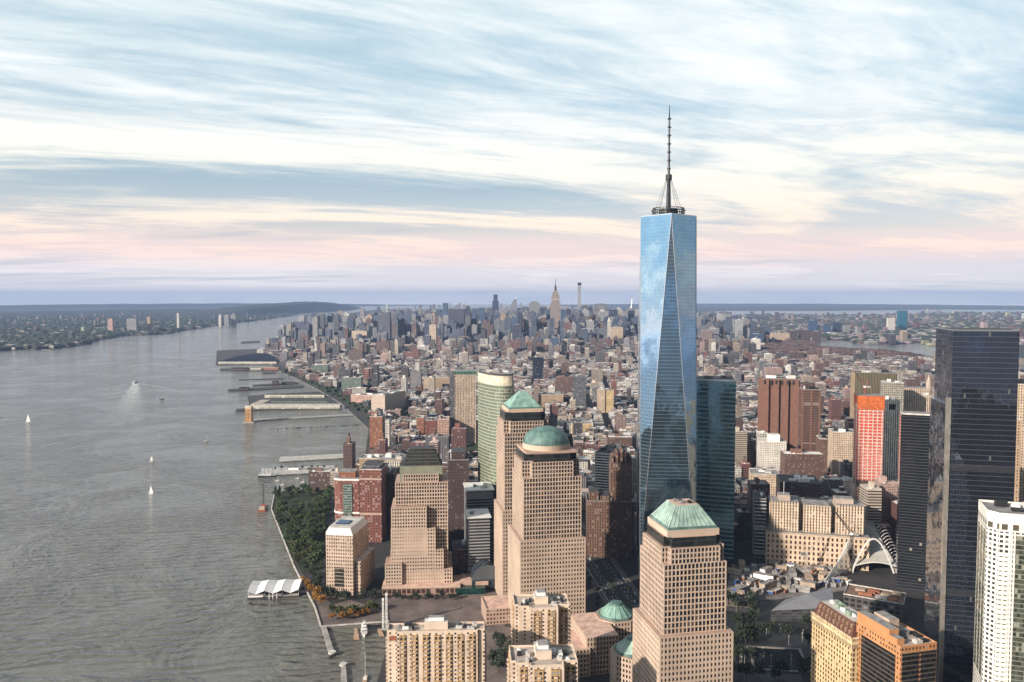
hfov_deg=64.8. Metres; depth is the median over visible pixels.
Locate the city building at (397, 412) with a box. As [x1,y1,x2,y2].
[393,408,401,416]
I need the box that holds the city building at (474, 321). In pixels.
[471,317,477,333]
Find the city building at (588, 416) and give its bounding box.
[583,413,591,418]
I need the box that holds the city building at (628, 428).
[626,426,635,430]
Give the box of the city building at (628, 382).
[625,375,631,387]
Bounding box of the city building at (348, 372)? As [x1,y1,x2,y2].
[343,365,352,375]
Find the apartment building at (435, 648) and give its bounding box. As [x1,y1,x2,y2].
[386,615,486,681]
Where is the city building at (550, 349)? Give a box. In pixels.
[548,343,552,356]
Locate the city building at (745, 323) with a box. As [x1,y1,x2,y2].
[741,317,747,337]
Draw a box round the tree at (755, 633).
[750,629,759,638]
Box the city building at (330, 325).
[328,322,333,336]
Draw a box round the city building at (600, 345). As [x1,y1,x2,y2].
[597,338,602,350]
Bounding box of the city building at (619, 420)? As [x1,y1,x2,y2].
[614,407,625,433]
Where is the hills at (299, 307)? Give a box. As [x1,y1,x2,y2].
[164,301,360,316]
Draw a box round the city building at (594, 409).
[591,407,598,413]
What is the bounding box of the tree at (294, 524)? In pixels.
[288,521,297,527]
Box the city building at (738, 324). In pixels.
[735,319,742,335]
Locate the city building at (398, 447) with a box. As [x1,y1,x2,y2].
[395,442,400,452]
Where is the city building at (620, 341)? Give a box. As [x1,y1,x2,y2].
[614,339,623,344]
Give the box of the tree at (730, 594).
[726,589,736,600]
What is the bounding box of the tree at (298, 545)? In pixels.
[293,538,303,547]
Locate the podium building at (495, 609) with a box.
[481,595,509,624]
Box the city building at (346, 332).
[343,327,348,338]
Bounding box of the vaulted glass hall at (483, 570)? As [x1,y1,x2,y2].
[470,559,494,589]
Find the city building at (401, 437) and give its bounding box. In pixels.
[399,435,425,441]
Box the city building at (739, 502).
[734,496,746,518]
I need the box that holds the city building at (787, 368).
[785,365,790,373]
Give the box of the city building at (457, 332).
[455,328,459,339]
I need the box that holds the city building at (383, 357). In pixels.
[380,351,386,361]
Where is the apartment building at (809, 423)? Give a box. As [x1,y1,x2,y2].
[798,382,820,450]
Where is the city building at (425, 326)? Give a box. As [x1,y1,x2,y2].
[424,318,427,335]
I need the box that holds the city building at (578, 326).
[576,323,580,336]
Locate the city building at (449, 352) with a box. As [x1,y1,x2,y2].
[446,348,452,358]
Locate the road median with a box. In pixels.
[340,387,632,609]
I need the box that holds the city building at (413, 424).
[409,417,415,428]
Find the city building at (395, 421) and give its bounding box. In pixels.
[391,416,400,425]
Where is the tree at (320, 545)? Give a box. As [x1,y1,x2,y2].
[313,543,324,550]
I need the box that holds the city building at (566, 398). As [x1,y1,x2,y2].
[563,392,570,403]
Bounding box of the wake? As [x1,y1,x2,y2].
[128,384,138,397]
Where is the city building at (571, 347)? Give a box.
[569,344,579,351]
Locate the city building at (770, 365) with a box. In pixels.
[763,363,778,375]
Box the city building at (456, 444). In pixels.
[446,443,457,461]
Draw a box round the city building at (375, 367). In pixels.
[369,361,378,372]
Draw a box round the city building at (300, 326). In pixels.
[295,322,306,337]
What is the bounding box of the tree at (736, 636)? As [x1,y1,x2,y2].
[733,632,741,644]
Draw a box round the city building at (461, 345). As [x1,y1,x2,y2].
[459,342,464,352]
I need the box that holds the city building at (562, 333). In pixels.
[561,327,564,342]
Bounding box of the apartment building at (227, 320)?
[224,314,229,326]
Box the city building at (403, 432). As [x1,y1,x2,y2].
[396,429,417,441]
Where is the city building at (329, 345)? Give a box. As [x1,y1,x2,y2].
[325,340,336,351]
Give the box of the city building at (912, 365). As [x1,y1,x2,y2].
[907,360,917,370]
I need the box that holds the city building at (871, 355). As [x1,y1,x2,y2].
[868,351,874,359]
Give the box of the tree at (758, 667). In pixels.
[751,660,765,677]
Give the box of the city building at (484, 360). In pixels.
[479,357,491,363]
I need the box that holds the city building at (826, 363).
[823,357,828,367]
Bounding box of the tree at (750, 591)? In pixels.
[744,589,753,595]
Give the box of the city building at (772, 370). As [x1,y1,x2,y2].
[764,367,781,375]
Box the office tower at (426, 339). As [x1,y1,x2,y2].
[423,335,430,345]
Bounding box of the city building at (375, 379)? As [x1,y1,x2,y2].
[372,370,379,386]
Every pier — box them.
[216,348,290,364]
[220,367,278,370]
[228,385,303,390]
[239,378,283,379]
[241,341,259,342]
[248,391,341,409]
[253,381,298,385]
[253,414,353,420]
[260,465,334,474]
[279,454,342,461]
[321,627,335,657]
[339,662,346,681]
[354,628,359,639]
[377,628,384,635]
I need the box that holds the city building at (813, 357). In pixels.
[809,355,817,361]
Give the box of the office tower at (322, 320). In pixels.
[320,313,324,335]
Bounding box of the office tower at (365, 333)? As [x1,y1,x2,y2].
[352,330,368,338]
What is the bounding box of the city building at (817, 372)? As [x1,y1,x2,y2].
[810,369,821,380]
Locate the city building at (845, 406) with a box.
[841,398,849,415]
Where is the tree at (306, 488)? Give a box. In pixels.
[304,483,311,496]
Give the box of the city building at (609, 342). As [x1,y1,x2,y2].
[605,338,612,345]
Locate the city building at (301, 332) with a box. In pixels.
[298,328,308,339]
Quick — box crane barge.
[257,484,267,511]
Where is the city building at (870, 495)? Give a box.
[859,481,881,537]
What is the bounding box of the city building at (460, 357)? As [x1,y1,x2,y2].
[459,353,461,362]
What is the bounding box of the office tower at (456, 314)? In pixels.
[448,308,464,326]
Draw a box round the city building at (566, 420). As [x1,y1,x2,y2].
[564,419,569,429]
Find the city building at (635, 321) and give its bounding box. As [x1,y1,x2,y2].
[631,316,637,328]
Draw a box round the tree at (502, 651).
[497,647,508,658]
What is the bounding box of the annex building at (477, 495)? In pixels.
[463,482,494,561]
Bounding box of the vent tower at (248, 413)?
[242,405,256,422]
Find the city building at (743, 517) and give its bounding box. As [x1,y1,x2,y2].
[735,505,750,541]
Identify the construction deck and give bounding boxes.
[726,590,759,613]
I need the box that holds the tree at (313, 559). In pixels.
[305,550,319,562]
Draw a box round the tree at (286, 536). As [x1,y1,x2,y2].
[283,533,291,539]
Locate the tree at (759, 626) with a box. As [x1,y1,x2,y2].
[754,621,767,635]
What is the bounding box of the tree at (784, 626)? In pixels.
[779,623,792,634]
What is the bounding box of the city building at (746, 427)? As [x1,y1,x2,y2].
[743,422,754,429]
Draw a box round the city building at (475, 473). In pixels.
[469,471,477,477]
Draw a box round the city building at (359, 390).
[352,387,367,393]
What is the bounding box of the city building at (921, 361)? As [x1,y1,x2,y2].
[918,355,924,367]
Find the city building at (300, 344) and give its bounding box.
[297,338,304,348]
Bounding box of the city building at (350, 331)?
[340,328,353,337]
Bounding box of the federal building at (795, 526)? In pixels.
[765,492,869,570]
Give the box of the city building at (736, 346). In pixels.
[734,341,739,351]
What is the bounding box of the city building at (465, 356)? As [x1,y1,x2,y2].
[462,351,468,364]
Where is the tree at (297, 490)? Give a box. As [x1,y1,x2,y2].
[292,486,300,496]
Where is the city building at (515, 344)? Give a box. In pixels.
[507,338,520,350]
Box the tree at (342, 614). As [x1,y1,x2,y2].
[338,611,345,617]
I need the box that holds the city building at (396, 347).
[395,339,398,355]
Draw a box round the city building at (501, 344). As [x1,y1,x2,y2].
[499,340,504,351]
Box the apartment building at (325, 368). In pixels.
[312,364,329,372]
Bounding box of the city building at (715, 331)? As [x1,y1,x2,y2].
[710,328,718,336]
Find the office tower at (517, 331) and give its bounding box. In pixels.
[513,324,521,339]
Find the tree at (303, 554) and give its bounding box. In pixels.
[298,549,308,560]
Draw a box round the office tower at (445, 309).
[441,303,447,316]
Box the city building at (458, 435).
[451,423,466,451]
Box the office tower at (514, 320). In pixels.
[512,316,517,339]
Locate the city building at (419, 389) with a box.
[415,386,422,393]
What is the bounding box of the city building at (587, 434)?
[580,428,592,440]
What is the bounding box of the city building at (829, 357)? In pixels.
[825,354,832,361]
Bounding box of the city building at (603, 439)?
[598,435,606,444]
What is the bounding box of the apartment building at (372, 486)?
[359,460,387,541]
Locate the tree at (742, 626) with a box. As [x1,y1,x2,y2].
[735,622,750,640]
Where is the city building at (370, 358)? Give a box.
[367,352,372,363]
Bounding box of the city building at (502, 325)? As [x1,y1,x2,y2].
[501,318,503,330]
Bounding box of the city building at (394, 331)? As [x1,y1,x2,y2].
[391,326,396,336]
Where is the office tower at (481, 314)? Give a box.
[479,307,484,321]
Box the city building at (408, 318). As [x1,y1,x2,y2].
[397,314,411,324]
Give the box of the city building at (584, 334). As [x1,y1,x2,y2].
[580,328,587,344]
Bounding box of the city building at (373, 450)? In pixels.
[369,446,395,453]
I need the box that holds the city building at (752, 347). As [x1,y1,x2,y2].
[749,342,755,352]
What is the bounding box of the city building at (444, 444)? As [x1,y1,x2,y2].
[425,429,449,461]
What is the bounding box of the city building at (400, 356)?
[396,353,404,363]
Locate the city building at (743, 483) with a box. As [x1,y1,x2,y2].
[740,479,748,492]
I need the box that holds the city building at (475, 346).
[473,342,478,350]
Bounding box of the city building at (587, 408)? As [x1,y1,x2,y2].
[581,406,590,411]
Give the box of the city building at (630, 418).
[611,416,633,426]
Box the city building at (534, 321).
[531,317,536,325]
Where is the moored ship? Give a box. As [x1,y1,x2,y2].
[257,467,276,476]
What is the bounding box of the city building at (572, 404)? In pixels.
[570,394,575,409]
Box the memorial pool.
[746,645,808,673]
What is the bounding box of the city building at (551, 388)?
[548,385,554,391]
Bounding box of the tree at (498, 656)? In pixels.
[491,654,504,669]
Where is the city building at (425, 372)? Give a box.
[422,368,427,376]
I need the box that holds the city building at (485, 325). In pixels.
[482,319,488,336]
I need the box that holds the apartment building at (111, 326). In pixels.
[108,318,114,330]
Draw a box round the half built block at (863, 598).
[843,583,905,620]
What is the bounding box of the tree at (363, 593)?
[359,590,366,599]
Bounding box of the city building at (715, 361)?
[710,357,718,366]
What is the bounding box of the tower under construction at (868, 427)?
[851,393,884,499]
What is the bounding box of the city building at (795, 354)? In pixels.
[788,351,803,358]
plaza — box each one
[388,592,504,626]
[726,599,914,681]
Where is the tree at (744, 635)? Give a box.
[739,628,753,643]
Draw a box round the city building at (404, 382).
[401,373,407,392]
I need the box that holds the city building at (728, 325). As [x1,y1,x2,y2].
[725,316,731,336]
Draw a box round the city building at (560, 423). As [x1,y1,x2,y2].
[557,420,563,430]
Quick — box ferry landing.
[247,578,306,598]
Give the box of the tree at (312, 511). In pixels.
[305,506,316,513]
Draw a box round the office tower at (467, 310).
[465,306,470,316]
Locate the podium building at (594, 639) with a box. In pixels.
[570,612,618,676]
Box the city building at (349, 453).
[343,433,355,467]
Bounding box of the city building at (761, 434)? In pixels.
[756,430,766,460]
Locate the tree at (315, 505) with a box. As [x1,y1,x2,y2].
[310,501,319,508]
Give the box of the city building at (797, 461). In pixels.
[780,444,824,479]
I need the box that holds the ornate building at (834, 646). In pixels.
[810,599,858,681]
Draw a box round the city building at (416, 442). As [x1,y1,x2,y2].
[409,440,424,446]
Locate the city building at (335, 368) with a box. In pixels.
[333,365,343,376]
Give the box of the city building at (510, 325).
[508,320,511,332]
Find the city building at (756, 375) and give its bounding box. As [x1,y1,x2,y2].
[754,371,759,384]
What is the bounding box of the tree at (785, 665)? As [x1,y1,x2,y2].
[778,659,789,675]
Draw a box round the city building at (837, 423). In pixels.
[832,420,842,427]
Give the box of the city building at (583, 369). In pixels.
[581,363,585,374]
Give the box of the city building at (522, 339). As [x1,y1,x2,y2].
[520,337,524,347]
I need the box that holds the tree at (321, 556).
[316,551,324,561]
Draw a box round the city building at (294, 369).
[290,365,303,372]
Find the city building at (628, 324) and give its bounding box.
[625,321,629,335]
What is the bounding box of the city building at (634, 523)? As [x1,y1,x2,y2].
[634,511,635,536]
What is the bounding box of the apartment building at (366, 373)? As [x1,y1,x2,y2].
[364,368,369,378]
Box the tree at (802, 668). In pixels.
[795,661,810,679]
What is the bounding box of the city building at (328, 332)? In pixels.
[325,329,331,338]
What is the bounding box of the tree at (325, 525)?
[319,523,329,527]
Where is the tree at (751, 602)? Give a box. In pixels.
[744,596,757,608]
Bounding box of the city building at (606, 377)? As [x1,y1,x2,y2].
[603,374,609,380]
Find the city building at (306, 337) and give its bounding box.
[300,333,309,345]
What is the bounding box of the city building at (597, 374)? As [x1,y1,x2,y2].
[591,366,602,381]
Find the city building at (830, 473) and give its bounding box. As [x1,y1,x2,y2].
[824,468,839,476]
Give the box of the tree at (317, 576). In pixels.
[312,574,321,581]
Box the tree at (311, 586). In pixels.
[307,583,313,590]
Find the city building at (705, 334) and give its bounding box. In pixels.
[701,328,711,340]
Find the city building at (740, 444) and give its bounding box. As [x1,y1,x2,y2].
[735,427,746,463]
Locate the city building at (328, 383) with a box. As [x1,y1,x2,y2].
[324,380,332,385]
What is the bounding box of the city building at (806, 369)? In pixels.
[803,364,811,374]
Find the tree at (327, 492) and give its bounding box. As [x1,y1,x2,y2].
[322,486,333,495]
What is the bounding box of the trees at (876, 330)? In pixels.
[735,311,1023,343]
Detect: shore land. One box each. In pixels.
[0,306,361,350]
[561,305,1023,311]
[772,315,1023,357]
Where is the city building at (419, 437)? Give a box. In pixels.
[415,434,423,439]
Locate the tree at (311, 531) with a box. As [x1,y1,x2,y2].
[306,524,315,536]
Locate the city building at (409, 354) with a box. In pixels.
[404,351,412,356]
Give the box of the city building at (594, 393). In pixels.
[592,386,596,400]
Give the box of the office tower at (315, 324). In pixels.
[312,316,318,336]
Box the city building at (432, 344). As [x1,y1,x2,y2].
[430,339,434,349]
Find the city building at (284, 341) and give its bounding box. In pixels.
[282,336,286,348]
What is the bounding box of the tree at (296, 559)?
[292,555,300,564]
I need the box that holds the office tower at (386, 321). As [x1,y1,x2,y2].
[381,312,390,338]
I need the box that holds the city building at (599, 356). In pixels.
[595,352,604,362]
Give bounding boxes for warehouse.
[351,393,374,402]
[371,389,404,409]
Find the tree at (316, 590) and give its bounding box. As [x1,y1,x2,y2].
[311,586,322,593]
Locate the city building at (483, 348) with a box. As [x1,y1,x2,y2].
[478,344,487,351]
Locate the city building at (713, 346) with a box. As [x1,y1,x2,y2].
[711,342,715,350]
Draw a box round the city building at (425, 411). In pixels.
[420,405,428,418]
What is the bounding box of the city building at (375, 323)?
[373,321,377,327]
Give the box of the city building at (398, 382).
[396,376,400,385]
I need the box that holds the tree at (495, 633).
[491,631,500,639]
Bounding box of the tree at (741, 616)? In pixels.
[731,612,745,621]
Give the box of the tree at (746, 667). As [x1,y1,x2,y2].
[738,660,755,681]
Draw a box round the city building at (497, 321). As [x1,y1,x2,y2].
[494,318,500,332]
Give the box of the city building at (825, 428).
[823,421,835,432]
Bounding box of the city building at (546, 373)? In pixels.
[543,367,549,378]
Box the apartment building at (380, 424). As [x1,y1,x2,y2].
[369,411,390,447]
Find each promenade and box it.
[280,529,317,605]
[311,589,386,624]
[485,627,511,681]
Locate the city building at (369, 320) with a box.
[366,317,372,324]
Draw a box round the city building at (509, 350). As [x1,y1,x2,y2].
[507,348,513,355]
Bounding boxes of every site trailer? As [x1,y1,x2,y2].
[727,567,742,575]
[732,585,746,591]
[733,579,740,584]
[738,559,744,568]
[745,577,758,586]
[753,571,774,580]
[759,578,775,589]
[760,565,772,573]
[773,588,781,593]
[776,564,786,569]
[781,584,789,589]
[787,587,795,592]
[789,567,796,576]
[791,566,811,573]
[792,576,802,581]
[795,584,810,592]
[800,579,815,590]
[804,572,812,580]
[810,564,825,571]
[818,571,830,579]
[823,565,831,570]
[830,582,835,587]
[831,577,839,582]
[835,576,846,580]
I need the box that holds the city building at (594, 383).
[591,378,598,393]
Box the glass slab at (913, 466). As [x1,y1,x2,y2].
[895,411,929,590]
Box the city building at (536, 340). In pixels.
[534,337,538,350]
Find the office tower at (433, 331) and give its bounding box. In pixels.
[429,324,436,344]
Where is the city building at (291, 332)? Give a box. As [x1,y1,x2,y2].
[289,330,293,338]
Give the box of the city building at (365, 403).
[362,400,370,406]
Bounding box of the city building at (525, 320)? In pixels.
[523,316,527,335]
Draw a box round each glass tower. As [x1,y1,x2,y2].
[478,368,513,555]
[696,375,735,558]
[924,327,1019,681]
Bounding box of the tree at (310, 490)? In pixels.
[304,485,313,497]
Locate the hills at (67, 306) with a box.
[0,303,418,308]
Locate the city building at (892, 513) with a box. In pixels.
[888,499,896,551]
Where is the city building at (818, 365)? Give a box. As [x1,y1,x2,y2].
[814,359,823,371]
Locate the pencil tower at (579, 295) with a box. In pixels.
[578,283,580,309]
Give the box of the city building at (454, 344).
[452,339,457,348]
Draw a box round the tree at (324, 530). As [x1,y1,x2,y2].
[317,527,327,536]
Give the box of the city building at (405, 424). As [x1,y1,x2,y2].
[399,417,409,428]
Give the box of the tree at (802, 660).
[796,656,810,675]
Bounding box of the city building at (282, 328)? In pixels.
[277,325,285,335]
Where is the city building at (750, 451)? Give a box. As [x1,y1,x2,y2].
[747,436,754,467]
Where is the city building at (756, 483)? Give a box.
[747,477,769,541]
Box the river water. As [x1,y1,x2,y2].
[0,304,1023,681]
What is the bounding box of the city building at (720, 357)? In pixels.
[716,352,722,362]
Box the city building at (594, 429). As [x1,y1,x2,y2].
[589,426,597,432]
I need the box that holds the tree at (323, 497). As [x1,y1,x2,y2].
[319,493,329,501]
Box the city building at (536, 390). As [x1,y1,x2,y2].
[534,385,539,400]
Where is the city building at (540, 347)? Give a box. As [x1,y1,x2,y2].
[537,340,544,351]
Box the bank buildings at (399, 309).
[357,302,612,315]
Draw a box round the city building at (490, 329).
[489,323,492,335]
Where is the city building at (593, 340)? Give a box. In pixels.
[591,337,595,344]
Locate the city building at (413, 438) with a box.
[401,437,415,452]
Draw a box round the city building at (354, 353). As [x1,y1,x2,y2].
[349,347,363,359]
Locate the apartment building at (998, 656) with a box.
[973,499,1023,681]
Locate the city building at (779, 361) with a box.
[775,357,783,368]
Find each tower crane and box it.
[800,534,822,568]
[826,500,858,557]
[851,366,870,394]
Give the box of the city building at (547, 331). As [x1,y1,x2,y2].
[545,327,549,338]
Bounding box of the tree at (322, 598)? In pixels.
[318,594,327,601]
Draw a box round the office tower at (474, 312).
[472,308,476,317]
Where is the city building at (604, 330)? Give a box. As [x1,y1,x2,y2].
[602,327,606,336]
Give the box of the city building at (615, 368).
[613,363,617,371]
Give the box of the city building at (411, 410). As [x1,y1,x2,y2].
[408,403,418,414]
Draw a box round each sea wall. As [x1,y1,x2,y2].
[271,494,321,626]
[321,620,388,626]
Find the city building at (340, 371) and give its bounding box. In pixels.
[338,363,345,378]
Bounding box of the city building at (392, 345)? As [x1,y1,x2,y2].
[389,339,394,350]
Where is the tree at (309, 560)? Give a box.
[307,552,316,564]
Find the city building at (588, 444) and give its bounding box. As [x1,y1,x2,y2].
[583,437,593,449]
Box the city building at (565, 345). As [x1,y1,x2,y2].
[562,338,567,351]
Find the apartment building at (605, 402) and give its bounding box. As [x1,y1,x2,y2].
[597,387,613,412]
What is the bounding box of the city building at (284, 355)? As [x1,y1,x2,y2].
[281,351,288,359]
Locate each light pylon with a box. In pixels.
[381,598,384,629]
[385,593,387,629]
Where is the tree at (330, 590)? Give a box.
[326,586,334,598]
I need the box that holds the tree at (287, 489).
[284,486,292,492]
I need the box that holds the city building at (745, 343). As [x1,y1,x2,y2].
[743,339,748,351]
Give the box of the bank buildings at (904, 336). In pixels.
[734,309,1023,344]
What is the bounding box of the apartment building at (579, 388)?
[573,374,585,406]
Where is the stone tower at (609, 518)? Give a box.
[586,446,632,557]
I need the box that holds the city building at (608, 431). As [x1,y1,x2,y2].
[603,424,612,434]
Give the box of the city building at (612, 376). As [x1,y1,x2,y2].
[609,372,625,378]
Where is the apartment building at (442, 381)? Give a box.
[434,375,450,389]
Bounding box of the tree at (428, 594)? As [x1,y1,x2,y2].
[424,591,430,598]
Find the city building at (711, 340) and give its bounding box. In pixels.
[709,339,715,350]
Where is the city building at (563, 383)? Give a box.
[555,375,571,392]
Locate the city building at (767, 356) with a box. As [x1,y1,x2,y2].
[764,353,771,360]
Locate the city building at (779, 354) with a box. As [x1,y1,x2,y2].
[775,352,783,358]
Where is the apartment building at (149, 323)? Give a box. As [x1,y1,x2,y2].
[147,317,151,329]
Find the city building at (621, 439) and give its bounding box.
[607,433,631,447]
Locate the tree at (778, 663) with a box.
[773,659,784,676]
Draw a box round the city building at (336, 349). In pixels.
[332,344,339,354]
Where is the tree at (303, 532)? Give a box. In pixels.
[299,527,309,535]
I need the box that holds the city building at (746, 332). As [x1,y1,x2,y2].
[745,328,748,337]
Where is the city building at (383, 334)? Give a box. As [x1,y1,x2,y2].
[377,332,387,339]
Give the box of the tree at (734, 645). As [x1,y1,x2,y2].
[733,641,743,651]
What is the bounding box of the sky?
[0,0,1023,305]
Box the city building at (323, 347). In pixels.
[320,342,325,355]
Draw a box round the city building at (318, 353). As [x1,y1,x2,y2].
[315,350,321,358]
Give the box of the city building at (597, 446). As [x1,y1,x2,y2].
[594,439,604,449]
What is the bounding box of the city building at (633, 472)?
[631,452,636,497]
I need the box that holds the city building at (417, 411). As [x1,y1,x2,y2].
[415,404,422,418]
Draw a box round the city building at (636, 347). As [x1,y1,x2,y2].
[635,340,637,358]
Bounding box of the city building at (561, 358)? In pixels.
[557,355,565,362]
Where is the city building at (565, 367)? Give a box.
[561,361,568,373]
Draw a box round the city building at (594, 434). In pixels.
[587,431,602,440]
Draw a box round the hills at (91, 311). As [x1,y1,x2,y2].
[0,309,208,315]
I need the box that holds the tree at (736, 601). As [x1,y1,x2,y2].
[730,597,744,606]
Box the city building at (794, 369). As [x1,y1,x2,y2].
[791,365,797,375]
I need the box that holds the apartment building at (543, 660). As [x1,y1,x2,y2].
[507,639,578,681]
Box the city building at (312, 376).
[309,371,316,380]
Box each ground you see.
[270,307,933,681]
[727,564,853,599]
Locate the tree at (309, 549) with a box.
[303,545,312,551]
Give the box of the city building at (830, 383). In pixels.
[823,377,838,389]
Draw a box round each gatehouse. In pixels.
[594,600,632,641]
[610,633,632,681]
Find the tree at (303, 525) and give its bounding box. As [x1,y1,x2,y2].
[300,523,309,530]
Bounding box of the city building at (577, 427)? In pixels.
[573,420,582,434]
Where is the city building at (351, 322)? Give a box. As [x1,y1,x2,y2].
[347,317,354,329]
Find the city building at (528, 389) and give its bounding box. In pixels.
[525,383,531,396]
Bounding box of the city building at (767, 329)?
[765,324,770,334]
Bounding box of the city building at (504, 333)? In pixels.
[501,330,510,339]
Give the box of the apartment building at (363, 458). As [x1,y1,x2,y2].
[359,454,383,468]
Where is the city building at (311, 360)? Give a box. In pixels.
[308,354,314,366]
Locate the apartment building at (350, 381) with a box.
[341,376,362,390]
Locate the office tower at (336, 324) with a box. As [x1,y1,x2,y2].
[334,319,339,334]
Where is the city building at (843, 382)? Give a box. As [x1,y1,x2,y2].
[839,375,848,389]
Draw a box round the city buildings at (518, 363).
[263,305,1023,541]
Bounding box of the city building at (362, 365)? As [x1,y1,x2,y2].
[359,360,365,373]
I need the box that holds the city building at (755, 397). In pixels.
[740,395,757,399]
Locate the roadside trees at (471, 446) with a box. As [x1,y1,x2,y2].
[280,368,477,455]
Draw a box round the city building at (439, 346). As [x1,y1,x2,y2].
[437,342,440,352]
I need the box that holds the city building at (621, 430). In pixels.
[619,428,626,434]
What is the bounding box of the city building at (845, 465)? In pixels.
[839,459,852,476]
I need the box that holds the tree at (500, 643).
[495,637,505,648]
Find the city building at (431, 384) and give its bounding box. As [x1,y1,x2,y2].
[429,376,434,391]
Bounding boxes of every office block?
[326,516,374,594]
[416,415,424,434]
[425,417,436,434]
[437,416,449,434]
[452,539,467,574]
[538,391,562,407]
[570,420,591,439]
[595,443,626,491]
[749,467,779,495]
[752,490,765,557]
[756,433,786,470]
[776,474,820,497]
[816,434,827,472]
[827,427,853,475]
[856,610,936,681]
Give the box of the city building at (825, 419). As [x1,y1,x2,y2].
[822,417,829,423]
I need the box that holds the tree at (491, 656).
[486,654,494,659]
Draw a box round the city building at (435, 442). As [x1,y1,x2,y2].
[429,432,439,456]
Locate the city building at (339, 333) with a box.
[336,330,343,339]
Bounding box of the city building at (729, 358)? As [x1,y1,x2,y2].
[723,353,738,364]
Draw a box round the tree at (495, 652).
[489,648,499,658]
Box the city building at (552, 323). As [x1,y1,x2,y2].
[550,318,553,328]
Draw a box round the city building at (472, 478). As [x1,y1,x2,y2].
[469,470,477,481]
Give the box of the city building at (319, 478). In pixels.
[309,468,333,492]
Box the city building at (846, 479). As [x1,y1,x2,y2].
[839,471,851,495]
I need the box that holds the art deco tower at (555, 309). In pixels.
[550,278,560,328]
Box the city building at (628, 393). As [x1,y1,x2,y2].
[627,387,630,399]
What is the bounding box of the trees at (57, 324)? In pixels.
[0,311,298,350]
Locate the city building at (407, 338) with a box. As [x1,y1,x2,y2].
[405,334,410,343]
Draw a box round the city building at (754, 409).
[750,406,757,414]
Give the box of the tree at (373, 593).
[367,588,376,598]
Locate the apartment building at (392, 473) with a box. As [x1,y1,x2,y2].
[386,466,398,535]
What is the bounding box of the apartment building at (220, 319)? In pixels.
[218,314,221,326]
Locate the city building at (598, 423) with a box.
[593,418,603,426]
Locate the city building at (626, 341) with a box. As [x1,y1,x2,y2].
[624,337,629,347]
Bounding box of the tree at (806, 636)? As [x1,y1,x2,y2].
[802,632,810,645]
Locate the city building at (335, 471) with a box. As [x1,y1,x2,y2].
[330,467,340,493]
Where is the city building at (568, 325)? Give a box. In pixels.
[564,321,571,335]
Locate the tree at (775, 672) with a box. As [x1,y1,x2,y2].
[770,667,781,677]
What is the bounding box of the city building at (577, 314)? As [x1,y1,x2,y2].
[574,311,579,318]
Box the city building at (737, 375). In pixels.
[734,366,740,382]
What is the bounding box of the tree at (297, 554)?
[293,552,300,561]
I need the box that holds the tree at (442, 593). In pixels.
[438,589,445,599]
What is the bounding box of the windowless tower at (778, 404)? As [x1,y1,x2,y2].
[757,375,799,450]
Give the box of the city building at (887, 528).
[881,515,891,551]
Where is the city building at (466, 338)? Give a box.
[458,336,468,340]
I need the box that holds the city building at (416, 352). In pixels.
[413,348,419,358]
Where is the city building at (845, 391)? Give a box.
[842,385,849,399]
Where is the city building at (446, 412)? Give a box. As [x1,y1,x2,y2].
[429,409,448,415]
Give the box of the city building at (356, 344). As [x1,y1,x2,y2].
[354,340,360,349]
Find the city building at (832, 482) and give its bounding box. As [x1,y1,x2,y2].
[820,476,842,496]
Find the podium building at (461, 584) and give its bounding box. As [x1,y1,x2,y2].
[382,574,487,594]
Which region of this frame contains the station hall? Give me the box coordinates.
[823,520,895,582]
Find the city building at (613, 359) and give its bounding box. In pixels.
[610,356,616,361]
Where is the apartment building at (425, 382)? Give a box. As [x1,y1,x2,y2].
[423,376,429,390]
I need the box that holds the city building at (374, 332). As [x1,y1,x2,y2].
[372,327,377,338]
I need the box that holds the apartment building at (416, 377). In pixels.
[410,370,421,388]
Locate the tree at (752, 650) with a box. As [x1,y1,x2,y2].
[745,645,756,659]
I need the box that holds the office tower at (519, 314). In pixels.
[517,310,521,324]
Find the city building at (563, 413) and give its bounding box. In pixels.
[558,408,566,415]
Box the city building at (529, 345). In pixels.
[527,341,531,350]
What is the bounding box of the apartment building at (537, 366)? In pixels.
[532,356,543,382]
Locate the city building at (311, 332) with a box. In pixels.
[310,324,312,336]
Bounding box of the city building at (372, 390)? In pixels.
[367,388,376,392]
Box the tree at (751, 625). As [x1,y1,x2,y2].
[746,619,755,629]
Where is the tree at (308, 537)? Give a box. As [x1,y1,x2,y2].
[304,535,313,540]
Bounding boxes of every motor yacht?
[361,620,367,636]
[362,675,367,681]
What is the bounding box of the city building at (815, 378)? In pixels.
[812,373,818,382]
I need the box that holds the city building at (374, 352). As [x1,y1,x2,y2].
[372,349,377,356]
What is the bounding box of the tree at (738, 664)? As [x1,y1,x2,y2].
[733,662,743,671]
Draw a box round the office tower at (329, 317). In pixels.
[327,313,332,326]
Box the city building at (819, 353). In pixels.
[817,347,822,357]
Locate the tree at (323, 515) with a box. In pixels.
[318,512,327,519]
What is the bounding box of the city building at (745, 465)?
[739,456,750,476]
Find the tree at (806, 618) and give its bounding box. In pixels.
[801,612,810,629]
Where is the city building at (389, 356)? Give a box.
[387,351,391,362]
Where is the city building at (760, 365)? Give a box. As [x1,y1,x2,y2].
[758,357,767,372]
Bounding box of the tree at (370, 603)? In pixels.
[367,600,375,611]
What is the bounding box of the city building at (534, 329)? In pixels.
[531,325,536,337]
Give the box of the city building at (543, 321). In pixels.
[540,317,545,329]
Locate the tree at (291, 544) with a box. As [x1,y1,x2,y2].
[288,540,297,547]
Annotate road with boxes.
[278,364,639,604]
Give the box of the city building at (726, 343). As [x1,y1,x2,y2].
[722,340,731,349]
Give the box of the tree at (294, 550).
[289,547,298,554]
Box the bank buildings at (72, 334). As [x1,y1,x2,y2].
[0,312,294,349]

